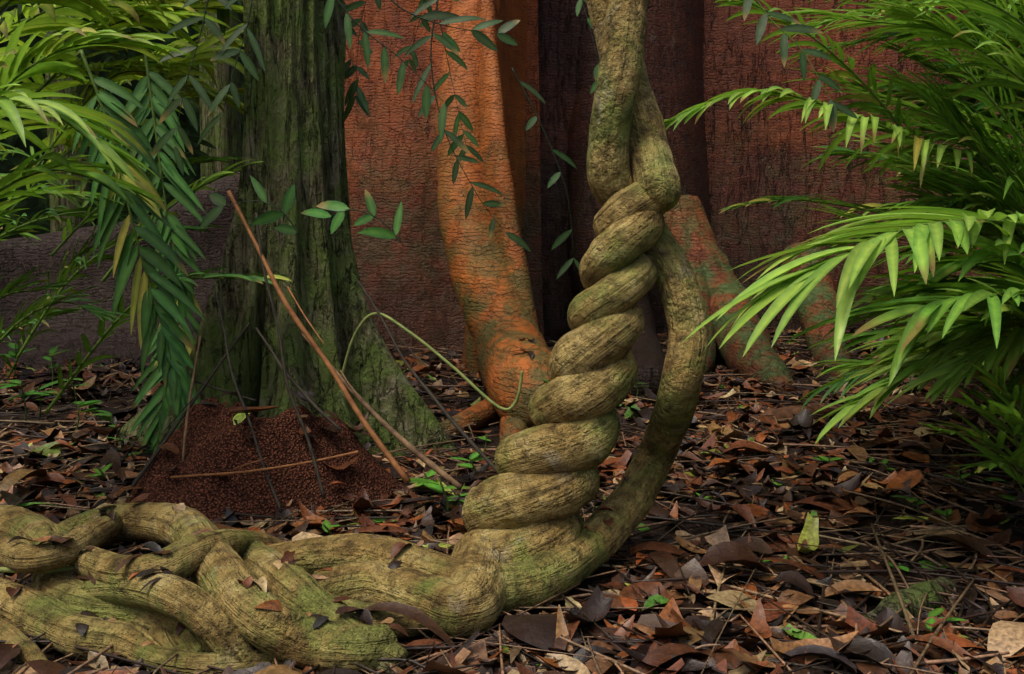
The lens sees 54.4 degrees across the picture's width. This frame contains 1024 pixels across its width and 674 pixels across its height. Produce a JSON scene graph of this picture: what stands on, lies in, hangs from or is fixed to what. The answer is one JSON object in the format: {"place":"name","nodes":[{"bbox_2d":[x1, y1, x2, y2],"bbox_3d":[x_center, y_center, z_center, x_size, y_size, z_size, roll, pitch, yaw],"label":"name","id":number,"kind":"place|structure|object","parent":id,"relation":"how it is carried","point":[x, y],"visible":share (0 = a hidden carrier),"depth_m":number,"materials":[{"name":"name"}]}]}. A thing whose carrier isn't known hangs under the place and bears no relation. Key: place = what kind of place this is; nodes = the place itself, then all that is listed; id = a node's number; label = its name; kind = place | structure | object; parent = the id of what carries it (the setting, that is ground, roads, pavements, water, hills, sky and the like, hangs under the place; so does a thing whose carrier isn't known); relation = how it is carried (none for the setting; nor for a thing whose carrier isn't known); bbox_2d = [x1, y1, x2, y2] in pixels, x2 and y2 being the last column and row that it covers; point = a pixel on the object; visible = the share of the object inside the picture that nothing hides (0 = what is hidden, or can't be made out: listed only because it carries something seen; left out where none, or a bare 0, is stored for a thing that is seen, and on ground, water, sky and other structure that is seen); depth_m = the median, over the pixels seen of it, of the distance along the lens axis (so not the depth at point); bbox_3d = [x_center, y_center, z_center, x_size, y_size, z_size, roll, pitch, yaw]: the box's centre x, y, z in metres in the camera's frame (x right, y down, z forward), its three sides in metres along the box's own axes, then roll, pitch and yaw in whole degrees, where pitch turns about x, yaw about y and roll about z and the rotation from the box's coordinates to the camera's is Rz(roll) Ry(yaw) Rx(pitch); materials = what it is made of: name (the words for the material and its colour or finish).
{"place":"outdoors","nodes":[
{"label":"outdoors","id":0,"kind":"place"},
{"bbox_2d":[0,0,244,66],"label":"palm fronds","id":1,"kind":"object","parent":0,"point":[50,19],"visible":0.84,"depth_m":4.21,"materials":[{"name":"green plant"}]},
{"bbox_2d":[0,0,857,278],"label":"hanging leaves","id":2,"kind":"object","parent":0,"point":[446,40],"depth_m":3.21,"materials":[{"name":"green plant"}]},
{"bbox_2d":[0,333,1023,673],"bbox_3d":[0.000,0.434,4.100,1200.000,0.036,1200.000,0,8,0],"label":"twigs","id":3,"kind":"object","parent":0,"point":[700,529],"depth_m":3.27,"materials":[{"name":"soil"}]},
{"bbox_2d":[0,620,46,664],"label":"vine","id":4,"kind":"object","parent":3,"relation":"on","point":[10,633],"visible":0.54,"depth_m":2.14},
{"bbox_2d":[0,512,122,573],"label":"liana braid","id":5,"kind":"object","parent":3,"relation":"on","point":[17,556],"visible":0.9,"depth_m":2.33},
{"bbox_2d":[0,565,73,573],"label":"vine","id":6,"kind":"object","parent":5,"relation":"on","point":[62,569],"depth_m":2.36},
{"bbox_2d":[42,9,91,232],"bbox_3d":[-4.149,-6.222,8.719,0.486,12.105,0.365,0,8,0],"label":"trunk","id":7,"kind":"object","parent":3,"relation":"on","point":[54,202],"visible":0.14,"depth_m":9.24,"materials":[{"name":"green plant"}]},
{"bbox_2d":[0,577,161,670],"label":"vine","id":8,"kind":"object","parent":3,"relation":"on","point":[33,611],"visible":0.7,"depth_m":2.17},
{"bbox_2d":[0,505,212,651],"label":"vine","id":9,"kind":"object","parent":3,"relation":"on","point":[65,587],"visible":0.41,"depth_m":2.29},
{"bbox_2d":[0,0,243,239],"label":"distant forest","id":10,"kind":"object","parent":3,"relation":"on","point":[34,205],"depth_m":17.59,"materials":[{"name":"green plant"}]},
{"bbox_2d":[0,0,290,453],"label":"palm","id":11,"kind":"object","parent":3,"relation":"on","point":[174,298],"depth_m":3.31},
{"bbox_2d":[149,626,183,649],"bbox_3d":[-0.766,0.664,2.240,0.098,0.082,0.382,-3,9,-21],"label":"vine","id":12,"kind":"object","parent":3,"relation":"on","point":[164,637],"visible":0.14,"depth_m":2.15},
{"bbox_2d":[70,529,283,584],"bbox_3d":[-0.757,0.543,2.411,0.545,0.208,0.346,-5,9,-32],"label":"vine","id":13,"kind":"object","parent":3,"relation":"on","point":[184,557],"visible":0.66,"depth_m":2.25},
{"bbox_2d":[127,644,281,673],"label":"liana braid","id":14,"kind":"object","parent":3,"relation":"on","point":[185,662],"visible":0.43,"depth_m":2.06},
{"bbox_2d":[82,572,253,667],"bbox_3d":[-0.763,0.606,2.178,0.511,0.191,0.102,5,9,31],"label":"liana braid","id":15,"kind":"object","parent":14,"relation":"on","point":[201,613],"visible":0.73,"depth_m":2.09},
{"bbox_2d":[198,0,241,186],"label":"trunk","id":16,"kind":"object","parent":3,"relation":"on","point":[207,170],"visible":0.07,"depth_m":10.63,"materials":[{"name":"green plant"}]},
{"bbox_2d":[212,0,232,181],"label":"trunk","id":17,"kind":"object","parent":3,"relation":"on","point":[223,133],"visible":0.29,"depth_m":8.76,"materials":[{"name":"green plant"}]},
{"bbox_2d":[57,502,397,673],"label":"vine","id":18,"kind":"object","parent":3,"relation":"on","point":[285,633],"visible":0.69,"depth_m":2.09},
{"bbox_2d":[0,0,543,375],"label":"buttress","id":19,"kind":"structure","parent":3,"relation":"on","point":[391,163],"depth_m":6.69,"materials":[{"name":"brown wood"}]},
{"bbox_2d":[123,397,420,527],"bbox_3d":[-0.811,0.382,3.329,1.051,0.363,0.670,-2,8,-14],"label":"termite mound","id":20,"kind":"object","parent":3,"relation":"on","point":[217,441],"visible":0.73,"depth_m":3.15,"materials":[{"name":"soil"}]},
{"bbox_2d":[181,336,201,461],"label":"dark stick","id":21,"kind":"object","parent":20,"relation":"on","point":[188,408],"visible":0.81,"depth_m":3.23,"materials":[{"name":"brown wood"}]},
{"bbox_2d":[153,357,255,401],"bbox_3d":[-1.039,0.142,3.341,0.396,0.130,0.025,3,8,17],"label":"twig","id":22,"kind":"object","parent":20,"relation":"on","point":[222,390],"visible":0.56,"depth_m":3.32,"materials":[{"name":"brown wood"}]},
{"bbox_2d":[170,450,358,478],"bbox_3d":[-0.763,0.392,3.043,0.608,0.112,0.022,1,8,8],"label":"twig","id":23,"kind":"object","parent":20,"relation":"on","point":[264,469],"visible":0.99,"depth_m":3.03,"materials":[{"name":"brown wood"}]},
{"bbox_2d":[234,457,266,468],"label":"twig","id":24,"kind":"object","parent":23,"relation":"attached to","point":[248,463],"visible":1,"depth_m":3.02,"materials":[{"name":"brown wood"}]},
{"bbox_2d":[255,212,325,498],"bbox_3d":[-0.700,0.042,3.067,0.036,0.839,0.464,-6,10,-36],"label":"leaning stick","id":25,"kind":"object","parent":20,"relation":"on","point":[289,389],"visible":0.99,"depth_m":3.04,"materials":[{"name":"brown wood"}]},
{"bbox_2d":[255,327,341,431],"bbox_3d":[-0.674,0.128,3.093,0.396,0.286,0.026,6,10,38],"label":"dark stick","id":26,"kind":"object","parent":25,"relation":"attached to","point":[315,406],"visible":0.96,"depth_m":3.07,"materials":[{"name":"wood"}]},
{"bbox_2d":[292,367,316,404],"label":"forked stick","id":27,"kind":"object","parent":26,"relation":"attached to","point":[303,385],"visible":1,"depth_m":3.05,"materials":[{"name":"wood"}]},
{"bbox_2d":[227,190,409,483],"bbox_3d":[-0.623,-0.024,3.062,0.792,0.850,0.049,6,10,37],"label":"orange stick","id":28,"kind":"object","parent":20,"relation":"on","point":[367,426],"visible":1,"depth_m":3.03,"materials":[{"name":"brown wood"}]},
{"bbox_2d":[287,286,324,344],"bbox_3d":[-0.632,-0.068,3.037,0.010,0.157,0.250,-6,10,-36],"label":"twig","id":29,"kind":"object","parent":28,"relation":"attached to","point":[295,300],"visible":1,"depth_m":3.04,"materials":[{"name":"brown wood"}]},
{"bbox_2d":[302,333,462,489],"bbox_3d":[-0.415,0.213,3.017,0.672,0.399,0.034,6,10,37],"label":"pale stick","id":30,"kind":"object","parent":28,"relation":"attached to","point":[423,458],"visible":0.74,"depth_m":2.94,"materials":[{"name":"brown wood"}]},
{"bbox_2d":[340,370,362,400],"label":"twig","id":31,"kind":"object","parent":30,"relation":"on","point":[345,378],"visible":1,"depth_m":3.04,"materials":[{"name":"brown wood"}]},
{"bbox_2d":[110,0,457,455],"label":"mossy tree","id":32,"kind":"object","parent":3,"relation":"on","point":[293,127],"visible":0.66,"depth_m":3.83,"materials":[{"name":"green plant"}]},
{"bbox_2d":[222,528,407,672],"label":"vine","id":33,"kind":"object","parent":3,"relation":"on","point":[298,587],"visible":0.47,"depth_m":2.20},
{"bbox_2d":[331,593,429,638],"bbox_3d":[-0.427,0.638,2.341,0.496,0.088,0.144,3,9,22],"label":"vine","id":34,"kind":"object","parent":3,"relation":"on","point":[403,621],"visible":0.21,"depth_m":2.25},
{"bbox_2d":[440,396,499,431],"bbox_3d":[-0.144,0.314,4.417,0.161,0.237,0.640,6,10,39],"label":"root","id":35,"kind":"object","parent":3,"relation":"on","point":[482,413],"visible":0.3,"depth_m":4.30,"materials":[{"name":"orange wood"}]},
{"bbox_2d":[268,0,708,613],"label":"vine","id":36,"kind":"object","parent":3,"relation":"on","point":[538,578],"visible":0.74,"depth_m":2.56,"materials":[{"name":"brown plant"}]},
{"bbox_2d":[435,0,551,426],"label":"buttress ridge","id":37,"kind":"object","parent":3,"relation":"on","point":[498,316],"visible":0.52,"depth_m":5.06,"materials":[{"name":"orange wood"}]},
{"bbox_2d":[314,0,680,637],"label":"twisted vine","id":38,"kind":"object","parent":3,"relation":"on","point":[537,494],"visible":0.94,"depth_m":2.51,"materials":[{"name":"brown plant"}]},
{"bbox_2d":[461,0,538,384],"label":"buttress","id":39,"kind":"structure","parent":3,"relation":"on","point":[502,135],"depth_m":5.46,"materials":[{"name":"orange wood"}]},
{"bbox_2d":[0,117,1018,238],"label":"understorey","id":40,"kind":"object","parent":3,"relation":"on","point":[86,201],"depth_m":6.78,"materials":[{"name":"green plant"}]},
{"bbox_2d":[0,326,1023,673],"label":"leaf litter","id":41,"kind":"object","parent":3,"relation":"on","point":[546,630],"visible":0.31,"depth_m":2.86,"materials":[{"name":"brown plant"}]},
{"bbox_2d":[126,323,249,493],"bbox_3d":[-1.042,0.220,3.210,0.431,0.503,0.038,-7,10,-40],"label":"dark stick","id":42,"kind":"object","parent":41,"relation":"on","point":[152,458],"visible":1,"depth_m":3.20,"materials":[{"name":"black wood"}]},
{"bbox_2d":[164,390,201,430],"bbox_3d":[-1.059,0.235,3.208,0.122,0.127,0.008,-3,9,-21],"label":"twig","id":43,"kind":"object","parent":42,"relation":"attached to","point":[184,408],"visible":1,"depth_m":3.21,"materials":[{"name":"brown wood"}]},
{"bbox_2d":[212,281,282,511],"bbox_3d":[-0.851,0.172,3.142,0.033,0.668,0.501,-6,10,-37],"label":"leaning stick","id":44,"kind":"object","parent":41,"relation":"on","point":[254,436],"visible":1,"depth_m":3.12,"materials":[{"name":"wood"}]},
{"bbox_2d":[222,512,400,519],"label":"ground stick","id":45,"kind":"object","parent":41,"relation":"on","point":[345,518],"depth_m":3.02,"materials":[{"name":"brown wood"}]},
{"bbox_2d":[358,280,497,473],"bbox_3d":[-0.273,0.109,3.015,0.039,0.516,0.716,-7,11,-42],"label":"leaning stick","id":46,"kind":"object","parent":41,"relation":"on","point":[460,429],"visible":0.92,"depth_m":2.96,"materials":[{"name":"wood"}]},
{"bbox_2d":[403,341,429,368],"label":"twig","id":47,"kind":"object","parent":46,"relation":"attached to","point":[414,354],"visible":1,"depth_m":3.05,"materials":[{"name":"wood"}]},
{"bbox_2d":[341,312,523,410],"bbox_3d":[-0.275,0.070,3.148,0.654,0.283,0.051,3,9,22],"label":"thin vine","id":48,"kind":"object","parent":46,"relation":"attached to","point":[477,389],"visible":0.94,"depth_m":3.12,"materials":[{"name":"green plant"}]},
{"bbox_2d":[0,341,970,654],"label":"seedling","id":49,"kind":"object","parent":41,"relation":"on","point":[432,485],"depth_m":3.43,"materials":[{"name":"green plant"}]},
{"bbox_2d":[764,574,811,583],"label":"twig","id":50,"kind":"object","parent":41,"relation":"on","point":[770,582],"visible":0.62,"depth_m":2.54,"materials":[{"name":"brown wood"}]},
{"bbox_2d":[767,557,853,589],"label":"pale stick","id":51,"kind":"object","parent":41,"relation":"on","point":[838,565],"visible":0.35,"depth_m":2.65,"materials":[{"name":"brown wood"}]},
{"bbox_2d":[0,327,1023,673],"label":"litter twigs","id":52,"kind":"object","parent":3,"relation":"on","point":[956,573],"visible":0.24,"depth_m":2.85,"materials":[{"name":"twig wood"},{"name":"bark"}]},
{"bbox_2d":[446,422,474,433],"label":"pale stick","id":53,"kind":"object","parent":52,"relation":"on","point":[462,427],"visible":0.34,"depth_m":4.20,"materials":[{"name":"brown wood"}]},
{"bbox_2d":[499,416,529,442],"bbox_3d":[0.034,0.332,4.198,0.179,0.232,0.802,0,8,0],"label":"tree root","id":54,"kind":"object","parent":3,"relation":"on","point":[510,425],"visible":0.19,"depth_m":4.01,"materials":[{"name":"orange wood"}]},
{"bbox_2d":[553,320,570,333],"bbox_3d":[0.306,-1.546,7.397,0.421,3.222,1.214,-1,8,-9],"label":"buttress fold","id":55,"kind":"object","parent":3,"relation":"on","point":[562,327],"visible":0.05,"depth_m":7.01,"materials":[{"name":"brown wood"}]},
{"bbox_2d":[567,27,664,396],"bbox_3d":[0.681,-1.322,6.266,0.595,3.221,2.941,0,8,0],"label":"buttress fold","id":56,"kind":"object","parent":3,"relation":"on","point":[646,348],"visible":0.3,"depth_m":6.86,"materials":[{"name":"brown wood"}]},
{"bbox_2d":[538,0,711,341],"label":"tree trunk","id":57,"kind":"object","parent":3,"relation":"on","point":[673,57],"visible":0.19,"depth_m":7.06,"materials":[{"name":"brown wood"}]},
{"bbox_2d":[617,429,645,442],"bbox_3d":[0.584,0.413,4.156,0.364,0.067,0.065,-5,9,-30],"label":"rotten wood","id":58,"kind":"object","parent":3,"relation":"on","point":[629,436],"visible":0.09,"depth_m":4.09,"materials":[{"name":"brown wood"}]},
{"bbox_2d":[687,258,715,383],"bbox_3d":[1.076,-0.164,6.001,0.314,0.774,2.072,2,8,11],"label":"tree root","id":59,"kind":"object","parent":3,"relation":"on","point":[699,273],"visible":0.13,"depth_m":6.27,"materials":[{"name":"brown wood"}]},
{"bbox_2d":[663,195,796,391],"bbox_3d":[1.394,-0.330,6.174,0.534,1.100,2.173,-2,8,-11],"label":"tree root","id":60,"kind":"object","parent":3,"relation":"on","point":[687,223],"visible":0.59,"depth_m":6.28,"materials":[{"name":"orange wood"}]},
{"bbox_2d":[727,403,840,423],"bbox_3d":[1.284,0.357,4.514,0.690,0.113,0.174,-4,9,-25],"label":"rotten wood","id":61,"kind":"object","parent":3,"relation":"on","point":[784,412],"visible":0.35,"depth_m":4.44,"materials":[{"name":"brown wood"}]},
{"bbox_2d":[781,241,859,387],"bbox_3d":[1.970,-0.170,6.122,0.310,0.770,1.830,0,8,3],"label":"tree root","id":62,"kind":"object","parent":3,"relation":"on","point":[817,304],"visible":0.35,"depth_m":6.26,"materials":[{"name":"brown wood"}]},
{"bbox_2d":[664,0,1023,493],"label":"palm","id":63,"kind":"object","parent":3,"relation":"on","point":[927,297],"depth_m":3.02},
{"bbox_2d":[703,0,1023,336],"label":"trunk","id":64,"kind":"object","parent":3,"relation":"on","point":[759,154],"depth_m":7.40,"materials":[{"name":"brown wood"}]},
{"bbox_2d":[866,395,941,408],"bbox_3d":[1.898,0.317,4.800,0.451,0.088,0.116,-2,8,-16],"label":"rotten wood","id":65,"kind":"object","parent":3,"relation":"on","point":[904,399],"visible":0.38,"depth_m":4.75,"materials":[{"name":"brown wood"}]},
{"bbox_2d":[863,576,957,634],"bbox_3d":[0.977,0.654,2.439,0.363,0.090,0.085,-7,10,-40],"label":"rock","id":66,"kind":"object","parent":3,"relation":"on","point":[913,593],"visible":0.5,"depth_m":2.41,"materials":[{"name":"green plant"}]},
{"bbox_2d":[860,507,1003,541],"bbox_3d":[1.298,0.571,3.021,0.645,0.022,0.025,-4,9,-28],"label":"pale stick","id":67,"kind":"object","parent":3,"relation":"on","point":[907,533],"visible":0.35,"depth_m":2.92,"materials":[{"name":"brown wood"}]},
{"bbox_2d":[906,519,963,529],"bbox_3d":[1.258,0.558,2.959,0.173,0.036,0.010,0,8,-1],"label":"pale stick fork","id":68,"kind":"object","parent":3,"relation":"on","point":[934,524],"visible":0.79,"depth_m":2.96,"materials":[{"name":"brown wood"}]}
]}

